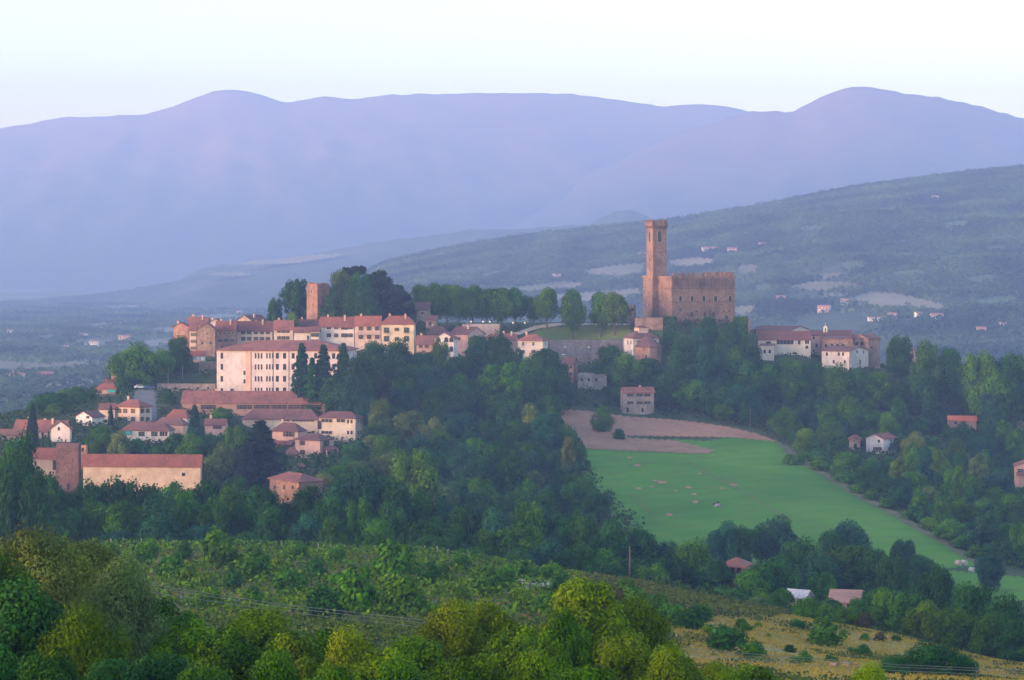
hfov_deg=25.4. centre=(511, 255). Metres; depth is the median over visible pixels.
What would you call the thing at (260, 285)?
hill
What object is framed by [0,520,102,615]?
willow tree
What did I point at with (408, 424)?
broadleaf tree
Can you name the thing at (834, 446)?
poplar tree
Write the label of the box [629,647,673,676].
broadleaf tree
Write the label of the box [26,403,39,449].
cypress tree
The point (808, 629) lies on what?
scrub
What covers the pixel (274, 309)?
broadleaf tree
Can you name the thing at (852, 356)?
convent house
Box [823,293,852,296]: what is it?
farm field
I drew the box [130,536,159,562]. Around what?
shrub
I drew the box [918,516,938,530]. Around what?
shrub
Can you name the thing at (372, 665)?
broadleaf tree
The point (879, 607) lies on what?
broadleaf tree
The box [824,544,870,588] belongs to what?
broadleaf tree
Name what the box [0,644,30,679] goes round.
broadleaf tree
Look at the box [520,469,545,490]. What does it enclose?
broadleaf tree
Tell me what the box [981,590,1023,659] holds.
broadleaf tree
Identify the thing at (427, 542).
broadleaf tree
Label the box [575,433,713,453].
rough earth bank
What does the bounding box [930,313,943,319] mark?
house
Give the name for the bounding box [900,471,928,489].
broadleaf tree
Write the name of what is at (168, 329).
farm field
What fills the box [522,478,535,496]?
poplar tree
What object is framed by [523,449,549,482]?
broadleaf tree
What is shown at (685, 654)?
power cable
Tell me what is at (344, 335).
window
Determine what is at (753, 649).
shrub
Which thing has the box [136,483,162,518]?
broadleaf tree
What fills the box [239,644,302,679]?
broadleaf tree
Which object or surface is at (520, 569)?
shrub
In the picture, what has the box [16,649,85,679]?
broadleaf tree
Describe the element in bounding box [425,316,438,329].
stone hut
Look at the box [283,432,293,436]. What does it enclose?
window
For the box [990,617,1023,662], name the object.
broadleaf tree
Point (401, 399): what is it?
broadleaf tree
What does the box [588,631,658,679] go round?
broadleaf tree
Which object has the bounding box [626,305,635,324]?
turret
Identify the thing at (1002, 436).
poplar tree
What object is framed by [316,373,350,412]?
broadleaf tree
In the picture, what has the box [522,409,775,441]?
ploughed field
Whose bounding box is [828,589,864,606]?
town house
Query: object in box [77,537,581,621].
vines
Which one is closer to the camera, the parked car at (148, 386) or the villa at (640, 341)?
the parked car at (148, 386)
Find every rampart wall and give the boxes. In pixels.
[635,317,671,330]
[732,319,749,332]
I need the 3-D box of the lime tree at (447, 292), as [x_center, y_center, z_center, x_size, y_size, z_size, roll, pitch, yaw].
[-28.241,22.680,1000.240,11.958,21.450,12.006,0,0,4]
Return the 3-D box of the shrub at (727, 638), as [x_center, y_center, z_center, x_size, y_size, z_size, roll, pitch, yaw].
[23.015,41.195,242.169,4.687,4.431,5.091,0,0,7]
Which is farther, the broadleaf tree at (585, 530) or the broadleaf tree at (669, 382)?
the broadleaf tree at (669, 382)
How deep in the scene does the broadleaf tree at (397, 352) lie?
899.10 m
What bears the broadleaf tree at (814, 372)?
on the ground at (200, 378)
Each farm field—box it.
[53,360,98,365]
[75,321,132,326]
[79,339,117,345]
[91,304,145,307]
[143,337,172,346]
[149,327,172,331]
[182,314,240,318]
[203,272,249,276]
[238,253,341,264]
[482,268,506,277]
[517,281,582,291]
[556,288,639,300]
[584,263,644,276]
[668,257,711,267]
[735,305,756,315]
[736,264,759,274]
[755,283,771,289]
[781,260,797,263]
[791,281,856,290]
[799,225,819,231]
[820,272,840,279]
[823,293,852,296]
[841,260,865,269]
[849,291,947,309]
[892,269,923,279]
[894,252,911,255]
[943,220,971,229]
[965,274,996,282]
[977,294,1015,304]
[986,243,1006,248]
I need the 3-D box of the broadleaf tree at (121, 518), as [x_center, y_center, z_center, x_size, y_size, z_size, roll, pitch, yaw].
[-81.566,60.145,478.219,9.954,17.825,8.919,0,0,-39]
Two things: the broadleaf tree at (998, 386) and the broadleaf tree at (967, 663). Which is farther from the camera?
the broadleaf tree at (998, 386)
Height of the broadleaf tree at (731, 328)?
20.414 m
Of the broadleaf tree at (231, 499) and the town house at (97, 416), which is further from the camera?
the town house at (97, 416)
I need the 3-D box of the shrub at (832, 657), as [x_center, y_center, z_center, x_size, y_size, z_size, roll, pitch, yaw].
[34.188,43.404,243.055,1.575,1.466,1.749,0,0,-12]
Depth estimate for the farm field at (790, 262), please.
3340.59 m
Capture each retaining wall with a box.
[157,384,215,391]
[548,340,623,354]
[559,355,598,364]
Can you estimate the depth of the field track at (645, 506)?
699.69 m
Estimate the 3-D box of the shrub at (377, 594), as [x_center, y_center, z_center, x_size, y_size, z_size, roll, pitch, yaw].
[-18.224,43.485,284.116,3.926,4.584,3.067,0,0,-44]
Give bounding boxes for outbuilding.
[292,463,309,469]
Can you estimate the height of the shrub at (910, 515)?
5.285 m
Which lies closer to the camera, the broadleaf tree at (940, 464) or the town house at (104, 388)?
the broadleaf tree at (940, 464)
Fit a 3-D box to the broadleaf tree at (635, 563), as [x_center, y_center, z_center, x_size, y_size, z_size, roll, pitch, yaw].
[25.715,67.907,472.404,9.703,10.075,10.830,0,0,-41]
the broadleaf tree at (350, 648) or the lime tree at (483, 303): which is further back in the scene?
the lime tree at (483, 303)
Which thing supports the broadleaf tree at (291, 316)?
on the ground at (200, 378)
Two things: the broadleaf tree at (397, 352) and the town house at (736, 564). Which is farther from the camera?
the broadleaf tree at (397, 352)
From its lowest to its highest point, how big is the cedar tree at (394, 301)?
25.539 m
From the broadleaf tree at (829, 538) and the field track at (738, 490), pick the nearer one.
the broadleaf tree at (829, 538)
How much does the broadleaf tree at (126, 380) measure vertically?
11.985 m
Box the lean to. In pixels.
[98,394,116,397]
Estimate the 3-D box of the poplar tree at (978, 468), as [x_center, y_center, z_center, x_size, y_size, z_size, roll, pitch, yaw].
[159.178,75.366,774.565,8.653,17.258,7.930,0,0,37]
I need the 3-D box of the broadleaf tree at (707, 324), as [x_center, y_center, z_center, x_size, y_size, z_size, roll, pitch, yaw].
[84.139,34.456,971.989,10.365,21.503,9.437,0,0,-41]
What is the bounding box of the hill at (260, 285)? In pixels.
[2,210,650,310]
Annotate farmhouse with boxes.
[619,385,654,414]
[865,432,897,454]
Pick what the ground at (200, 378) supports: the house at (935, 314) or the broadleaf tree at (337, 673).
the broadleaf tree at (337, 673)
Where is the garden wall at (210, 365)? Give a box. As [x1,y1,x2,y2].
[199,361,216,372]
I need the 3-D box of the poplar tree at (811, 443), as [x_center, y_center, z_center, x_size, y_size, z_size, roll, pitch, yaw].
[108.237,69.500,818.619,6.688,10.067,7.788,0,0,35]
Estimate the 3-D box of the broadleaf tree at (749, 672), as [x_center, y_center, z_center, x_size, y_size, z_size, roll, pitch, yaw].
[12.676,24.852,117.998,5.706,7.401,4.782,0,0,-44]
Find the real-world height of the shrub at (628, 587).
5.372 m
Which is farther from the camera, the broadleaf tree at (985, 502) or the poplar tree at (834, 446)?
the poplar tree at (834, 446)
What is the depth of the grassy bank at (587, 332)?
995.59 m
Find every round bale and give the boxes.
[829,663,839,667]
[955,560,961,565]
[961,560,967,565]
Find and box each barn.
[32,448,55,476]
[81,454,203,505]
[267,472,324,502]
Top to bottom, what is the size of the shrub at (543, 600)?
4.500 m
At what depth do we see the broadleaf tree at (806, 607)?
350.95 m
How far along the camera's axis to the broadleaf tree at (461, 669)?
91.74 m
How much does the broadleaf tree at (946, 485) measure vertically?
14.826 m
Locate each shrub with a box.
[105,542,122,556]
[119,554,142,573]
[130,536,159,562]
[156,551,185,579]
[175,540,193,559]
[179,564,215,588]
[190,584,222,610]
[201,524,243,569]
[223,567,245,588]
[235,544,275,579]
[244,585,269,609]
[269,555,286,572]
[270,566,315,596]
[284,541,310,558]
[303,580,348,621]
[304,557,328,579]
[324,543,345,563]
[326,563,376,614]
[364,586,378,610]
[369,555,385,579]
[373,539,422,580]
[374,572,424,615]
[410,594,443,616]
[415,560,442,585]
[438,562,453,579]
[447,585,473,607]
[450,551,472,571]
[468,598,489,611]
[469,564,505,596]
[496,561,516,587]
[506,584,535,608]
[514,560,549,580]
[528,590,559,615]
[543,560,568,580]
[547,575,564,595]
[604,585,626,607]
[615,577,650,602]
[648,592,683,618]
[667,605,706,629]
[673,613,698,629]
[690,602,713,620]
[701,624,717,633]
[706,623,749,650]
[734,618,754,631]
[735,641,767,659]
[754,621,761,627]
[782,454,804,464]
[783,644,796,652]
[787,650,814,663]
[789,618,807,628]
[797,449,812,459]
[803,616,847,647]
[809,459,829,470]
[812,454,826,461]
[824,655,839,663]
[831,471,854,482]
[840,629,850,635]
[846,481,866,493]
[846,644,873,655]
[857,632,870,640]
[861,487,883,499]
[872,631,887,641]
[878,496,897,508]
[890,635,903,641]
[900,507,925,520]
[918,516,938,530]
[932,526,952,540]
[948,535,969,549]
[951,656,981,672]
[964,544,983,558]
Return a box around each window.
[53,460,55,469]
[138,431,144,436]
[151,431,157,436]
[237,404,242,409]
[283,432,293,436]
[291,420,313,421]
[321,418,332,422]
[321,431,331,433]
[323,440,328,446]
[336,419,344,422]
[341,333,347,337]
[776,340,793,344]
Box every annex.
[285,448,300,458]
[760,343,774,360]
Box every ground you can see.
[0,290,1023,650]
[94,549,656,632]
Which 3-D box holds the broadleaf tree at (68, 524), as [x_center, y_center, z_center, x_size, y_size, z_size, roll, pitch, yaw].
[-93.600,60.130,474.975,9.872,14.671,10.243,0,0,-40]
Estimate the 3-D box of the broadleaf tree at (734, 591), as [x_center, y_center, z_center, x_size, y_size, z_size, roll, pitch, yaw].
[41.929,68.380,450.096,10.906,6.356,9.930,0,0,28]
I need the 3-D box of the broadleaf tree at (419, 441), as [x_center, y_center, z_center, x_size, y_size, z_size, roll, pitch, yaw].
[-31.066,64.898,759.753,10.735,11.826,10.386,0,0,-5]
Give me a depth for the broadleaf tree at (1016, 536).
630.66 m
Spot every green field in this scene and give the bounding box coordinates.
[579,437,973,569]
[946,570,1023,605]
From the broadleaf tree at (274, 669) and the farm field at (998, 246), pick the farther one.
the farm field at (998, 246)
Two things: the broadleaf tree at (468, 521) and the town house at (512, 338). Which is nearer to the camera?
the broadleaf tree at (468, 521)
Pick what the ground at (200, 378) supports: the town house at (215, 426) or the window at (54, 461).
the town house at (215, 426)
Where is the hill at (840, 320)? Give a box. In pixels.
[427,177,1023,365]
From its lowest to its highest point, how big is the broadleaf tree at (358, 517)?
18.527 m
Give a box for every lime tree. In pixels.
[411,283,428,304]
[418,281,446,321]
[437,283,454,327]
[446,282,474,325]
[461,284,481,323]
[473,286,494,323]
[488,287,514,329]
[505,287,529,326]
[524,295,540,326]
[533,287,561,328]
[558,287,588,339]
[587,291,611,337]
[601,289,631,334]
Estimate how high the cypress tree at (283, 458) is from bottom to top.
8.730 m
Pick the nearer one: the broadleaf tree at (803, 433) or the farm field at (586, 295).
the broadleaf tree at (803, 433)
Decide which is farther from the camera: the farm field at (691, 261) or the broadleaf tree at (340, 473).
the farm field at (691, 261)
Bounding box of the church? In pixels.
[809,323,852,354]
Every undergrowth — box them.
[0,318,1023,656]
[168,611,674,653]
[378,653,994,679]
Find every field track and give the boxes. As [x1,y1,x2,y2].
[629,492,656,521]
[631,492,658,520]
[683,460,794,521]
[685,460,796,520]
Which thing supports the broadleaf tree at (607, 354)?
on the ground at (200, 378)
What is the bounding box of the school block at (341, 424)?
[317,411,364,441]
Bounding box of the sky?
[0,0,1023,127]
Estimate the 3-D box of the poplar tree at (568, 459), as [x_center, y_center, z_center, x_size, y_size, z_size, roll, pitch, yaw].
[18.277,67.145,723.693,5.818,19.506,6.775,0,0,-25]
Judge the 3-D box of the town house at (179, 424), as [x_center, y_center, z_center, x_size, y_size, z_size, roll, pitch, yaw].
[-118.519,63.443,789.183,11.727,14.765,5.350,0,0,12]
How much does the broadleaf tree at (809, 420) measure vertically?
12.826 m
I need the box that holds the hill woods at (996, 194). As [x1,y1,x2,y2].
[360,164,1023,364]
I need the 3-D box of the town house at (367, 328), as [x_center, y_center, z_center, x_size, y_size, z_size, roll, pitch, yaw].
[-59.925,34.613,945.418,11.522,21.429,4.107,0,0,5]
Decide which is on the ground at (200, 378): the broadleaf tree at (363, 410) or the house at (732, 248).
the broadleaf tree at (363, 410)
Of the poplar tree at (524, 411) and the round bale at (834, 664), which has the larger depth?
the poplar tree at (524, 411)
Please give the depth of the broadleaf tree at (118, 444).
728.48 m
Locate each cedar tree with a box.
[364,269,392,315]
[377,284,416,321]
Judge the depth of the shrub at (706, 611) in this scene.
300.50 m
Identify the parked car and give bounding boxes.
[134,385,143,388]
[144,385,154,388]
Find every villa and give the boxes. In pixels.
[271,419,307,447]
[293,433,338,457]
[622,325,662,365]
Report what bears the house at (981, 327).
on the hill at (840, 320)
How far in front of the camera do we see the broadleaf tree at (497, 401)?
842.89 m
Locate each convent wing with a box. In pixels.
[750,325,809,334]
[852,334,863,346]
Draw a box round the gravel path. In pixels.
[508,323,629,334]
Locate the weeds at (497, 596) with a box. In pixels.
[71,543,682,639]
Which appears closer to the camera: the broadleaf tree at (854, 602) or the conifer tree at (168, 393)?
the broadleaf tree at (854, 602)
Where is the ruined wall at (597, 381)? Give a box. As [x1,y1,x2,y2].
[578,372,606,389]
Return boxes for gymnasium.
[240,408,319,433]
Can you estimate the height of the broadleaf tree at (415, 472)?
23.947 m
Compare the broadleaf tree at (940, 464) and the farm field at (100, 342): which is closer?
the broadleaf tree at (940, 464)
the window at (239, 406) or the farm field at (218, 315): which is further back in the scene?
the farm field at (218, 315)
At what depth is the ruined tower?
977.08 m
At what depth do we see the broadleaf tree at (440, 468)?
714.65 m
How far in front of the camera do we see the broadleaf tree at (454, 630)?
126.96 m
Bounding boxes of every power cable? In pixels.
[142,586,1023,672]
[147,584,1023,670]
[152,592,1014,675]
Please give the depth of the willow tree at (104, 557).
135.78 m
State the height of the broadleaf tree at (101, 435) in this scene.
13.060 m
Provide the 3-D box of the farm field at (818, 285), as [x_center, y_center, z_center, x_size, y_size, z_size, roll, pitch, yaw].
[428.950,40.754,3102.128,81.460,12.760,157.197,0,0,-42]
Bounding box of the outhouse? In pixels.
[190,350,206,361]
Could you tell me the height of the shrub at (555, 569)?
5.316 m
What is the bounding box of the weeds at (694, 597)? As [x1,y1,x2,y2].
[592,571,788,617]
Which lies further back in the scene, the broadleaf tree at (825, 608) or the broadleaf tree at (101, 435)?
the broadleaf tree at (101, 435)
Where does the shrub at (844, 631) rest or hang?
on the ground at (200, 378)
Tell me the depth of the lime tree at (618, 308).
989.57 m
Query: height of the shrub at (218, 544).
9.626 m
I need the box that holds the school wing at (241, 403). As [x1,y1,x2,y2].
[180,388,326,415]
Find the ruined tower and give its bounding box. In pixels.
[307,282,328,318]
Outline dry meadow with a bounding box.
[670,610,1023,679]
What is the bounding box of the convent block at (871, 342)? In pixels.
[857,334,881,368]
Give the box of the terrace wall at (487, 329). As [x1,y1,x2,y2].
[465,324,499,336]
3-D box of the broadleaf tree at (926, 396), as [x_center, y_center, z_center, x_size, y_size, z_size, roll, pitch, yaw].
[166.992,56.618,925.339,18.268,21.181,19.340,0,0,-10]
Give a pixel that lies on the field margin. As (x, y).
(874, 503)
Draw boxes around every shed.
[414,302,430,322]
[786,588,813,605]
[848,434,861,449]
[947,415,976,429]
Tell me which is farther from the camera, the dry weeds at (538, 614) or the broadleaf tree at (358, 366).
the broadleaf tree at (358, 366)
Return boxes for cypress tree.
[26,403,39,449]
[40,432,44,447]
[46,430,50,447]
[107,404,114,428]
[280,451,287,467]
[314,454,320,467]
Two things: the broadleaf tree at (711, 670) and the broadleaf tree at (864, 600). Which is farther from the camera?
the broadleaf tree at (864, 600)
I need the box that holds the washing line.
[191,356,204,360]
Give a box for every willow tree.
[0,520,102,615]
[0,546,40,598]
[34,597,138,678]
[49,534,160,649]
[62,549,177,666]
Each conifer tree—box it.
[160,389,175,403]
[186,404,203,441]
[231,420,284,491]
[290,342,308,397]
[301,357,321,413]
[315,344,333,414]
[333,343,349,375]
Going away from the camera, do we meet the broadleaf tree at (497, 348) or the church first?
the broadleaf tree at (497, 348)
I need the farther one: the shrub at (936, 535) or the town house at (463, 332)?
the town house at (463, 332)
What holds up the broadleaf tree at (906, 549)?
on the ground at (200, 378)
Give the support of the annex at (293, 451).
on the ground at (200, 378)
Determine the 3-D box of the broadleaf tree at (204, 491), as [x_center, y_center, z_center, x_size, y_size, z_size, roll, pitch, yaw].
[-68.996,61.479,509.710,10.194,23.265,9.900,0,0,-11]
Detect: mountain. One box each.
[0,90,747,289]
[508,87,1023,229]
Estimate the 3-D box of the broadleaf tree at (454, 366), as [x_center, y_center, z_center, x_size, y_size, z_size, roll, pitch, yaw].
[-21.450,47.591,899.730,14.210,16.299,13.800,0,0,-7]
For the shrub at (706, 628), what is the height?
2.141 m
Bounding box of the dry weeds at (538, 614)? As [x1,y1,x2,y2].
[80,544,671,638]
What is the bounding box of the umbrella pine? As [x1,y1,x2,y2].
[341,265,366,277]
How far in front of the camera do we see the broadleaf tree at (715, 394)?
901.31 m
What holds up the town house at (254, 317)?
on the ground at (200, 378)
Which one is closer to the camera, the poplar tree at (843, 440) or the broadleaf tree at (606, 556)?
the broadleaf tree at (606, 556)
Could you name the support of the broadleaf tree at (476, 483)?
on the ground at (200, 378)
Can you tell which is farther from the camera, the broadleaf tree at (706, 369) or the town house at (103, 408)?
the broadleaf tree at (706, 369)
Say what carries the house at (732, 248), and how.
on the hill at (840, 320)
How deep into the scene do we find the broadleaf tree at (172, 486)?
506.04 m
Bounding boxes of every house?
[0,429,26,440]
[9,372,24,377]
[13,416,72,439]
[40,371,53,380]
[49,420,73,441]
[56,443,80,493]
[74,410,105,425]
[81,445,87,469]
[88,340,98,345]
[95,383,118,393]
[97,403,117,423]
[103,378,116,383]
[116,395,153,421]
[118,335,130,339]
[120,421,175,442]
[156,417,189,437]
[166,409,189,421]
[172,320,188,346]
[187,314,209,326]
[188,325,198,350]
[196,323,218,356]
[203,415,228,436]
[209,317,219,325]
[215,318,237,348]
[236,314,266,320]
[237,319,273,343]
[273,318,294,339]
[293,327,310,339]
[298,317,318,326]
[309,326,320,339]
[319,314,354,346]
[354,313,381,350]
[380,313,416,354]
[415,333,434,353]
[425,323,448,336]
[433,332,459,356]
[450,324,485,356]
[503,331,518,351]
[516,331,548,365]
[561,357,578,382]
[724,557,752,588]
[727,247,736,251]
[757,331,811,358]
[817,305,831,312]
[820,346,868,369]
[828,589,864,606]
[840,298,849,304]
[911,347,916,369]
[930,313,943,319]
[976,326,986,330]
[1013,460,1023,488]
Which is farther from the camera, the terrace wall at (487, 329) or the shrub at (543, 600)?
the terrace wall at (487, 329)
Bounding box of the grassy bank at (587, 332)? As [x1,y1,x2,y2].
[530,325,631,339]
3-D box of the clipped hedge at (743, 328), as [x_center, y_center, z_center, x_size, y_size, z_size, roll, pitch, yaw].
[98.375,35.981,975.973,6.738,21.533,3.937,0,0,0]
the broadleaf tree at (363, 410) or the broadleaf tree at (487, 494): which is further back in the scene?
the broadleaf tree at (363, 410)
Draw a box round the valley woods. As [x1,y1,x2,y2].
[0,299,1022,413]
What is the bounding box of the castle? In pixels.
[642,220,735,322]
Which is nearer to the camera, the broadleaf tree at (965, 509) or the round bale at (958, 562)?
the round bale at (958, 562)
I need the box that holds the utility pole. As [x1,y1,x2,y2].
[629,546,630,576]
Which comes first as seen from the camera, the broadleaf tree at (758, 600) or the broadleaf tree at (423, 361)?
the broadleaf tree at (758, 600)
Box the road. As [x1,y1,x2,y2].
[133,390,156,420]
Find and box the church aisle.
[820,336,852,358]
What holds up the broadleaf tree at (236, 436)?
on the ground at (200, 378)
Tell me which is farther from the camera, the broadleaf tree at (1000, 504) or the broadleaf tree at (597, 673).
the broadleaf tree at (1000, 504)
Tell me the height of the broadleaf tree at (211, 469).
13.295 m
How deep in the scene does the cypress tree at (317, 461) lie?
741.41 m
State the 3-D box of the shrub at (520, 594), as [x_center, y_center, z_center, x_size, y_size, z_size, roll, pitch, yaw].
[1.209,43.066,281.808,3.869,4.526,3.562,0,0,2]
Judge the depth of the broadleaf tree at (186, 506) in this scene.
476.40 m
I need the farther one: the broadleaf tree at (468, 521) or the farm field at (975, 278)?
the farm field at (975, 278)
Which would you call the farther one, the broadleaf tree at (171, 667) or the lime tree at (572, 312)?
the lime tree at (572, 312)
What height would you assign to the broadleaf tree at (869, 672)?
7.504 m
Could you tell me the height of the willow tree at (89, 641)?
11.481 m
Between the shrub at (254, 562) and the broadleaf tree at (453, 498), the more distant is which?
the broadleaf tree at (453, 498)
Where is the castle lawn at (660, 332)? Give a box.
[655,330,691,345]
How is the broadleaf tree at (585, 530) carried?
on the ground at (200, 378)
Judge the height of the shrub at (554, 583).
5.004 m
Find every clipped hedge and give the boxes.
[663,316,676,349]
[733,316,747,349]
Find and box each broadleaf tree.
[0,456,25,541]
[0,572,84,666]
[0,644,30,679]
[2,423,40,542]
[8,462,55,542]
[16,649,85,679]
[24,393,54,413]
[35,471,70,538]
[42,392,75,404]
[42,507,87,543]
[44,401,80,414]
[58,386,102,402]
[61,491,87,530]
[71,478,116,538]
[79,496,107,542]
[81,654,148,679]
[84,424,111,453]
[97,530,130,545]
[101,498,145,543]
[103,341,162,385]
[105,475,145,525]
[106,430,132,453]
[115,374,140,392]
[134,597,204,649]
[135,650,197,679]
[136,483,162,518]
[136,513,183,545]
[137,488,179,541]
[147,618,223,666]
[155,347,176,379]
[157,480,196,515]
[159,432,183,453]
[165,335,193,373]
[170,491,201,543]
[173,664,235,679]
[175,432,204,453]
[181,525,210,542]
[188,493,231,537]
[190,625,263,679]
[192,443,219,460]
[193,478,219,507]
[202,455,225,488]
[209,407,235,426]
[211,441,235,481]
[218,482,248,524]
[222,604,304,655]
[223,502,256,537]
[224,424,246,455]
[224,476,248,496]
[229,441,263,490]
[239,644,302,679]
[240,483,283,525]
[248,632,326,679]
[253,506,290,545]
[266,296,283,320]
[275,495,300,539]
[278,278,307,319]
[279,539,295,547]
[286,312,300,326]
[286,510,323,548]
[291,483,325,520]
[297,628,337,665]
[306,661,356,679]
[310,490,352,542]
[315,515,348,547]
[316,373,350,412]
[316,473,337,491]
[318,292,342,317]
[320,622,376,674]
[322,481,351,509]
[323,465,356,486]
[329,268,351,316]
[333,373,368,411]
[343,353,377,403]
[343,460,376,478]
[344,496,374,548]
[345,271,373,316]
[345,463,386,519]
[349,647,430,679]
[350,285,382,316]
[353,395,376,426]
[359,339,386,375]
[359,518,397,548]
[362,424,388,437]
[363,434,379,453]
[367,398,390,430]
[369,354,398,399]
[369,452,396,475]
[370,434,405,459]
[371,473,417,539]
[375,652,423,679]
[376,498,410,544]
[379,337,416,369]
[381,634,451,679]
[384,387,417,413]
[388,446,445,507]
[389,363,423,400]
[391,410,425,446]
[400,300,416,320]
[404,432,434,456]
[405,516,445,546]
[407,534,451,553]
[409,350,431,380]
[413,595,490,669]
[421,416,445,440]
[425,448,448,478]
[427,493,458,535]
[428,338,450,369]
[428,427,453,451]
[430,484,460,507]
[431,650,502,679]
[436,520,473,553]
[440,356,474,382]
[443,372,480,410]
[447,477,470,503]
[447,503,484,544]
[449,442,476,479]
[458,452,498,486]
[458,545,491,558]
[462,334,491,380]
[462,484,506,514]
[465,437,487,457]
[465,527,497,558]
[465,596,519,652]
[467,476,494,501]
[474,505,512,552]
[476,623,538,679]
[481,327,511,365]
[481,392,514,428]
[489,521,543,561]
[494,402,515,432]
[499,646,563,679]
[502,344,523,377]
[503,487,530,512]
[504,547,535,564]
[509,493,546,545]
[519,351,543,389]
[519,365,554,409]
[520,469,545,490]
[522,487,560,518]
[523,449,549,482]
[526,423,560,456]
[527,413,560,438]
[528,536,568,565]
[528,619,553,639]
[530,347,558,393]
[531,604,599,679]
[536,391,565,415]
[538,481,565,510]
[538,514,578,552]
[542,374,578,410]
[543,550,578,570]
[545,359,572,383]
[545,449,578,478]
[545,574,649,656]
[547,424,584,462]
[554,663,619,679]
[564,506,599,556]
[566,541,594,572]
[570,440,591,471]
[577,474,600,513]
[581,490,613,518]
[585,517,633,560]
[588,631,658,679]
[589,343,620,385]
[589,405,615,431]
[590,547,623,571]
[594,561,624,576]
[607,351,644,386]
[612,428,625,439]
[615,591,688,659]
[619,558,654,577]
[620,524,659,563]
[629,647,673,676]
[630,357,664,386]
[635,563,670,581]
[643,641,705,679]
[651,540,681,578]
[653,549,696,585]
[654,370,684,406]
[665,350,695,379]
[669,333,695,363]
[671,536,714,587]
[672,378,709,411]
[687,349,727,386]
[688,327,715,368]
[689,558,736,589]
[696,383,728,415]
[698,311,718,352]
[701,660,739,679]
[703,520,739,562]
[712,403,735,420]
[714,585,750,599]
[723,321,741,345]
[725,344,748,363]
[726,664,780,679]
[732,523,761,561]
[733,568,771,597]
[744,344,763,365]
[747,596,769,606]
[748,555,803,595]
[750,590,770,605]
[751,523,768,562]
[756,513,801,564]
[767,406,803,438]
[768,587,795,611]
[777,356,804,405]
[778,533,816,588]
[791,427,820,453]
[791,594,822,619]
[795,410,821,434]
[795,550,845,589]
[801,358,826,400]
[805,571,837,606]
[814,420,846,448]
[815,528,848,555]
[816,360,850,406]
[816,404,835,422]
[819,598,844,621]
[820,518,872,552]
[821,597,837,621]
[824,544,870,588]
[829,451,867,476]
[834,395,858,424]
[835,606,863,625]
[841,367,874,405]
[846,546,889,595]
[847,597,859,623]
[847,659,885,679]
[854,612,875,628]
[855,590,886,628]
[861,586,904,629]
[864,371,894,410]
[873,548,912,594]
[877,411,900,435]
[879,653,916,674]
[883,381,914,410]
[884,589,926,638]
[885,334,914,382]
[887,475,914,506]
[889,537,915,577]
[899,430,927,459]
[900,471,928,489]
[900,599,942,641]
[901,369,944,414]
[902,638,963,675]
[905,554,937,580]
[908,339,945,387]
[908,485,940,502]
[911,562,956,611]
[928,446,951,480]
[931,496,959,523]
[931,606,977,649]
[932,518,974,538]
[933,347,962,402]
[939,467,973,500]
[943,437,966,462]
[949,653,977,677]
[950,361,983,415]
[950,500,975,522]
[951,581,994,655]
[957,348,999,417]
[965,475,982,495]
[966,612,1007,659]
[972,553,1006,591]
[973,496,1002,522]
[973,497,1008,521]
[978,369,1019,419]
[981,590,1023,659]
[982,408,1004,437]
[982,468,1012,496]
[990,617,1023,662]
[994,349,1023,419]
[996,493,1017,512]
[1003,429,1023,459]
[1004,495,1023,525]
[1007,522,1023,564]
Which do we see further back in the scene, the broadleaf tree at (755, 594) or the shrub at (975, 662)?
the broadleaf tree at (755, 594)
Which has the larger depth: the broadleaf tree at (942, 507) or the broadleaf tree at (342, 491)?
the broadleaf tree at (942, 507)
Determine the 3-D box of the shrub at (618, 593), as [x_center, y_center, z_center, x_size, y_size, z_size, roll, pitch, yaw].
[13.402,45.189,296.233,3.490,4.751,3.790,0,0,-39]
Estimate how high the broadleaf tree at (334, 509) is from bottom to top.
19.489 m
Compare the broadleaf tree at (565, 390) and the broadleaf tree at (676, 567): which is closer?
the broadleaf tree at (676, 567)
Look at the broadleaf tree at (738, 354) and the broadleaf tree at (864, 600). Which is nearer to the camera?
the broadleaf tree at (864, 600)
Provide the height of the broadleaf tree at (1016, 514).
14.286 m
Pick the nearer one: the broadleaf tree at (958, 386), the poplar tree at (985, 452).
the poplar tree at (985, 452)
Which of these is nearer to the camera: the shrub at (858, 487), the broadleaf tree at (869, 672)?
the broadleaf tree at (869, 672)
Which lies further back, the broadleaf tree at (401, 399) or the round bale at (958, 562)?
the broadleaf tree at (401, 399)
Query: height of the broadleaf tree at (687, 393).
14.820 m
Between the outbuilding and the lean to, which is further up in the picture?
the lean to
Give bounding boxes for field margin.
[774,439,978,562]
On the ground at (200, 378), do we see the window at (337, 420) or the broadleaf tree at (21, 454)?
the broadleaf tree at (21, 454)
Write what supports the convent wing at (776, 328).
on the ground at (200, 378)
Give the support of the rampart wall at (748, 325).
on the ground at (200, 378)
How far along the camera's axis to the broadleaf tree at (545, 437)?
774.27 m
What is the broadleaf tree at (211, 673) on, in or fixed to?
on the ground at (200, 378)
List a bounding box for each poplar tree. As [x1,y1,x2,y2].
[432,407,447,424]
[462,422,480,444]
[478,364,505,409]
[498,362,528,418]
[520,402,538,422]
[522,404,538,430]
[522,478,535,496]
[545,406,557,415]
[553,413,564,426]
[560,436,577,473]
[804,435,820,452]
[823,436,842,466]
[828,432,848,451]
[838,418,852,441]
[887,457,906,478]
[890,396,907,432]
[904,441,917,471]
[909,446,936,484]
[911,488,928,510]
[951,464,967,503]
[966,452,989,486]
[975,503,999,547]
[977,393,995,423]
[979,449,991,466]
[995,418,1013,438]
[996,433,1006,451]
[1013,421,1023,431]
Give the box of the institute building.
[214,340,358,390]
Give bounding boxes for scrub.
[518,578,548,588]
[663,609,1023,679]
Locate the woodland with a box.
[80,368,1023,561]

